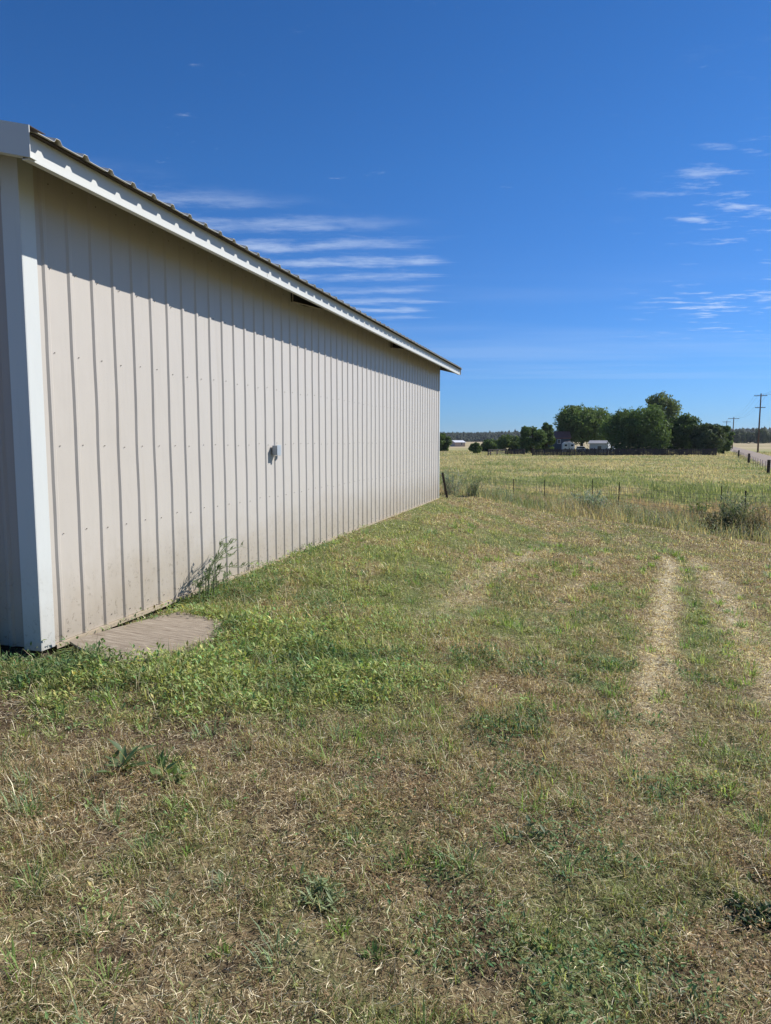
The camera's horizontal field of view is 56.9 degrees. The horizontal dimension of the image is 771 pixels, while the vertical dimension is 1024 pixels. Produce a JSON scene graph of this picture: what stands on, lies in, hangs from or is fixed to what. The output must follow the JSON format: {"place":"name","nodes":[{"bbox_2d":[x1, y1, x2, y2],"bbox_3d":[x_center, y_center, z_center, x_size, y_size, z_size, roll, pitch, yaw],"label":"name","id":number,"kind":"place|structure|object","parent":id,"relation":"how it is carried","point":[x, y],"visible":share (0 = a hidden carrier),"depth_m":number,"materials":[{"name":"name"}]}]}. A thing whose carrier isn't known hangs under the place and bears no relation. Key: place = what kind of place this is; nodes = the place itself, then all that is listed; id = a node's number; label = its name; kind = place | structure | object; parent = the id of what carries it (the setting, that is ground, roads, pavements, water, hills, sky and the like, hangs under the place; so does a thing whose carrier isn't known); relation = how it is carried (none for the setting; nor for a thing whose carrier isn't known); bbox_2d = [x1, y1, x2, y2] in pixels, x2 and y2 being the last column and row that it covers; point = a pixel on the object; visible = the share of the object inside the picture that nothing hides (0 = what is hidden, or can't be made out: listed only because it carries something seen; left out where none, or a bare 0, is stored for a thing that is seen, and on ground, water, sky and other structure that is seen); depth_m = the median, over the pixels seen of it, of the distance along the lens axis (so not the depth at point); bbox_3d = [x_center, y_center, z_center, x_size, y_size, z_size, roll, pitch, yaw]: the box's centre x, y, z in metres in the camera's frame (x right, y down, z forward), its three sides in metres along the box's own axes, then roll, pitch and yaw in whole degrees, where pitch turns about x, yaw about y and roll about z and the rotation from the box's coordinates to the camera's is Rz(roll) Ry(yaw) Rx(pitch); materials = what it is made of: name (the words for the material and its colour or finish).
{"place":"outdoors","nodes":[
{"label":"outdoors","id":0,"kind":"place"},
{"bbox_2d":[0,442,770,1023],"bbox_3d":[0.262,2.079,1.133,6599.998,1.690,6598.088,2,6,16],"label":"ground","id":1,"kind":"structure","parent":0,"point":[500,984],"depth_m":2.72,"materials":[{"name":"green plant"}]},
{"bbox_2d":[79,738,156,778],"bbox_3d":[-1.182,1.114,3.183,0.343,0.184,0.252,-4,7,-34],"label":"dock plant","id":2,"kind":"object","parent":1,"relation":"on","point":[129,757],"visible":0.56,"depth_m":3.16,"materials":[{"name":"green plant"}]},
{"bbox_2d":[70,611,222,667],"bbox_3d":[-1.578,0.864,4.953,0.719,0.064,1.170,3,7,27],"label":"concrete slab","id":3,"kind":"object","parent":1,"relation":"on","point":[171,629],"visible":0.7,"depth_m":4.94,"materials":[{"name":"grey concrete"}]},
{"bbox_2d":[149,749,203,786],"bbox_3d":[-0.944,1.139,3.104,0.262,0.117,0.315,2,6,16],"label":"dock plant","id":4,"kind":"object","parent":1,"relation":"on","point":[174,770],"visible":0.52,"depth_m":3.10,"materials":[{"name":"green plant"}]},
{"bbox_2d":[192,537,256,603],"bbox_3d":[-1.472,0.489,6.560,0.172,0.548,1.096,2,6,16],"label":"arching weed","id":5,"kind":"object","parent":1,"relation":"on","point":[209,573],"visible":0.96,"depth_m":6.35,"materials":[{"name":"green plant"}]},
{"bbox_2d":[0,120,461,657],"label":"metal shed","id":6,"kind":"structure","parent":1,"relation":"on","point":[182,394],"depth_m":5.74,"materials":[{"name":"beige metal"}]},
{"bbox_2d":[293,861,351,913],"bbox_3d":[-0.230,1.276,2.411,0.223,0.126,0.176,2,6,16],"label":"pale tuft","id":7,"kind":"object","parent":1,"relation":"on","point":[329,891],"visible":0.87,"depth_m":2.40,"materials":[{"name":"green plant"}]},
{"bbox_2d":[0,494,770,1023],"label":"broadleaf weeds","id":8,"kind":"object","parent":1,"relation":"on","point":[212,652],"visible":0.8,"depth_m":4.04,"materials":[{"name":"green plant"}]},
{"bbox_2d":[0,520,770,1023],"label":"regrowth tufts","id":9,"kind":"object","parent":1,"relation":"on","point":[358,732],"visible":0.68,"depth_m":3.39,"materials":[{"name":"green plant"}]},
{"bbox_2d":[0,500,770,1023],"bbox_3d":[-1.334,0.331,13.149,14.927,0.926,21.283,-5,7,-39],"label":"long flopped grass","id":10,"kind":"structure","parent":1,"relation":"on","point":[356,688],"depth_m":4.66,"materials":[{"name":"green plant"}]},
{"bbox_2d":[441,472,447,498],"bbox_3d":[1.423,-0.545,16.902,0.070,0.800,0.106,-10,4,17],"label":"leaning board","id":11,"kind":"object","parent":1,"relation":"on","point":[444,484],"visible":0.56,"depth_m":16.85,"materials":[{"name":"brown wood"}]},
{"bbox_2d":[440,433,451,450],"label":"round tree","id":12,"kind":"object","parent":1,"relation":"on","point":[445,442],"visible":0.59,"depth_m":187.68,"materials":[{"name":"green plant"}]},
{"bbox_2d":[439,467,467,494],"bbox_3d":[1.791,-0.841,19.508,0.828,0.831,0.845,-4,7,-32],"label":"silvery shrub","id":13,"kind":"object","parent":1,"relation":"on","point":[448,488],"visible":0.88,"depth_m":19.53,"materials":[{"name":"green plant"}]},
{"bbox_2d":[450,440,465,446],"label":"house","id":14,"kind":"structure","parent":1,"relation":"on","point":[458,443],"depth_m":324.94,"materials":[{"name":"white paint"}]},
{"bbox_2d":[463,476,483,495],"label":"silvery shrub","id":15,"kind":"object","parent":1,"relation":"on","point":[474,488],"visible":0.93,"depth_m":19.04,"materials":[{"name":"green plant"}]},
{"bbox_2d":[468,442,481,452],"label":"bush","id":16,"kind":"object","parent":1,"relation":"on","point":[475,447],"visible":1,"depth_m":157.52,"materials":[{"name":"green plant"}]},
{"bbox_2d":[481,438,498,450],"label":"tree","id":17,"kind":"object","parent":1,"relation":"on","point":[486,444],"visible":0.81,"depth_m":185.79,"materials":[{"name":"green plant"}]},
{"bbox_2d":[487,448,505,454],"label":"rail fence","id":18,"kind":"object","parent":1,"relation":"on","point":[490,451],"visible":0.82,"depth_m":141.68,"materials":[{"name":"grey wood"}]},
{"bbox_2d":[496,434,519,451],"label":"bushy tree","id":19,"kind":"object","parent":1,"relation":"on","point":[511,442],"visible":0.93,"depth_m":179.29,"materials":[{"name":"green plant"}]},
{"bbox_2d":[506,448,524,454],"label":"plank fence","id":20,"kind":"object","parent":1,"relation":"on","point":[515,451],"visible":0.73,"depth_m":146.01,"materials":[{"name":"brown wood"}]},
{"bbox_2d":[500,815,549,843],"bbox_3d":[0.549,1.281,2.818,0.189,0.100,0.196,0,6,0],"label":"weed","id":21,"kind":"object","parent":1,"relation":"on","point":[532,834],"visible":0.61,"depth_m":2.80,"materials":[{"name":"green plant"}]},
{"bbox_2d":[518,425,547,452],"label":"dark tree","id":22,"kind":"object","parent":1,"relation":"on","point":[538,439],"visible":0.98,"depth_m":159.43,"materials":[{"name":"green plant"}]},
{"bbox_2d":[536,422,555,452],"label":"dark tree","id":23,"kind":"object","parent":1,"relation":"on","point":[547,428],"visible":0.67,"depth_m":165.81,"materials":[{"name":"green plant"}]},
{"bbox_2d":[543,431,570,451],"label":"barn","id":24,"kind":"structure","parent":1,"relation":"on","point":[561,437],"depth_m":178.17,"materials":[{"name":"grey wood"}]},
{"bbox_2d":[562,441,574,450],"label":"camper","id":25,"kind":"object","parent":1,"relation":"on","point":[568,445],"visible":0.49,"depth_m":170.72,"materials":[{"name":"white paint"}]},
{"bbox_2d":[576,446,586,451],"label":"car","id":26,"kind":"object","parent":1,"relation":"on","point":[580,447],"visible":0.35,"depth_m":168.19,"materials":[{"name":"white paint"}]},
{"bbox_2d":[552,402,615,446],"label":"shade tree","id":27,"kind":"object","parent":1,"relation":"on","point":[579,424],"visible":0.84,"depth_m":179.81,"materials":[{"name":"green plant"}]},
{"bbox_2d":[571,489,606,517],"bbox_3d":[5.672,-0.195,19.711,0.984,0.938,1.266,-2,6,-19],"label":"silvery shrub","id":28,"kind":"object","parent":1,"relation":"on","point":[592,499],"visible":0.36,"depth_m":19.70,"materials":[{"name":"green plant"}]},
{"bbox_2d":[588,440,610,452],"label":"white shed","id":29,"kind":"structure","parent":1,"relation":"on","point":[598,444],"depth_m":166.64,"materials":[{"name":"paint"}]},
{"bbox_2d":[439,483,769,542],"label":"rank weeds","id":30,"kind":"object","parent":1,"relation":"on","point":[609,504],"visible":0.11,"depth_m":18.59,"materials":[{"name":"green plant"}]},
{"bbox_2d":[439,471,770,528],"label":"wire fence","id":31,"kind":"object","parent":1,"relation":"on","point":[656,494],"visible":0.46,"depth_m":26.68,"materials":[{"name":"metal"}]},
{"bbox_2d":[440,426,770,441],"bbox_3d":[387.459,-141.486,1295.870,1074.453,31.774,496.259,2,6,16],"label":"ridge forest","id":32,"kind":"object","parent":1,"relation":"on","point":[473,437],"visible":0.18,"depth_m":1231.63,"materials":[{"name":"green plant"}]},
{"bbox_2d":[532,448,716,455],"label":"plank fence","id":33,"kind":"object","parent":1,"relation":"on","point":[624,451],"visible":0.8,"depth_m":137.05,"materials":[{"name":"wood"}]},
{"bbox_2d":[597,404,673,453],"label":"walnut tree","id":34,"kind":"object","parent":1,"relation":"on","point":[626,429],"visible":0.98,"depth_m":146.50,"materials":[{"name":"green plant"}]},
{"bbox_2d":[644,390,682,425],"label":"tall tree","id":35,"kind":"object","parent":1,"relation":"on","point":[670,407],"visible":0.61,"depth_m":187.16,"materials":[{"name":"green plant"}]},
{"bbox_2d":[654,509,683,520],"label":"bush","id":36,"kind":"object","parent":1,"relation":"on","point":[667,513],"visible":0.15,"depth_m":18.49,"materials":[{"name":"green plant"}]},
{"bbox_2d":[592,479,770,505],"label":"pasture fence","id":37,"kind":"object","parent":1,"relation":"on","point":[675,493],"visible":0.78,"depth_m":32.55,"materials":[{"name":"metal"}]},
{"bbox_2d":[662,412,701,452],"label":"mixed tree","id":38,"kind":"object","parent":1,"relation":"on","point":[683,425],"visible":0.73,"depth_m":150.62,"materials":[{"name":"green plant"}]},
{"bbox_2d":[679,501,713,515],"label":"green bush","id":39,"kind":"object","parent":1,"relation":"on","point":[705,508],"visible":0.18,"depth_m":23.82,"materials":[{"name":"green plant"}]},
{"bbox_2d":[696,510,720,534],"bbox_3d":[8.091,0.266,17.735,0.755,0.719,0.833,6,8,44],"label":"brown bush","id":40,"kind":"object","parent":1,"relation":"on","point":[709,520],"visible":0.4,"depth_m":17.67,"materials":[{"name":"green plant"}]},
{"bbox_2d":[689,422,728,452],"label":"pale tree","id":41,"kind":"object","parent":1,"relation":"on","point":[706,435],"visible":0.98,"depth_m":145.04,"materials":[{"name":"green plant"}]},
{"bbox_2d":[718,425,734,452],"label":"end tree","id":42,"kind":"object","parent":1,"relation":"on","point":[728,445],"visible":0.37,"depth_m":153.65,"materials":[{"name":"green plant"}]},
{"bbox_2d":[728,417,738,448],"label":"utility pole","id":43,"kind":"object","parent":1,"relation":"on","point":[733,418],"visible":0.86,"depth_m":239.23,"materials":[{"name":"brown wood"}]},
{"bbox_2d":[718,501,753,511],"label":"green bush","id":44,"kind":"object","parent":1,"relation":"on","point":[737,506],"visible":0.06,"depth_m":24.31,"materials":[{"name":"green plant"}]},
{"bbox_2d":[701,491,770,537],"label":"dark bush","id":45,"kind":"object","parent":1,"relation":"on","point":[725,514],"visible":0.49,"depth_m":17.28,"materials":[{"name":"green plant"}]},
{"bbox_2d":[726,886,770,930],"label":"dark weed","id":46,"kind":"object","parent":1,"relation":"on","point":[761,908],"visible":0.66,"depth_m":2.42,"materials":[{"name":"green plant"}]},
{"bbox_2d":[728,502,770,540],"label":"brown bush","id":47,"kind":"object","parent":1,"relation":"on","point":[758,521],"visible":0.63,"depth_m":16.22,"materials":[{"name":"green plant"}]},
{"bbox_2d":[729,427,770,442],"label":"wood","id":48,"kind":"object","parent":1,"relation":"on","point":[740,436],"visible":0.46,"depth_m":615.77,"materials":[{"name":"green plant"}]},
{"bbox_2d":[733,450,770,472],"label":"roadside fence","id":49,"kind":"object","parent":1,"relation":"on","point":[749,460],"visible":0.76,"depth_m":79.55,"materials":[{"name":"wood"}]},
{"bbox_2d":[755,393,766,452],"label":"utility pole","id":50,"kind":"object","parent":1,"relation":"on","point":[760,395],"visible":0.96,"depth_m":167.00,"materials":[{"name":"brown wood"}]},
{"bbox_2d":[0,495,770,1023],"bbox_3d":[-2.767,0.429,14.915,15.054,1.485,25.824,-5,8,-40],"label":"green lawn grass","id":51,"kind":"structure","parent":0,"point":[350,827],"depth_m":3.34,"materials":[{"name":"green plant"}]},
{"bbox_2d":[0,0,770,432],"label":"sky","id":52,"kind":"structure","parent":0,"point":[561,202],"materials":[{"name":"blue"}]},
{"bbox_2d":[439,450,770,544],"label":"tall pasture grass","id":53,"kind":"structure","parent":0,"point":[691,488],"depth_m":46.26,"materials":[{"name":"plant"}]},
{"bbox_2d":[730,447,770,467],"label":"road","id":54,"kind":"structure","parent":0,"point":[758,456],"depth_m":134.46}
]}

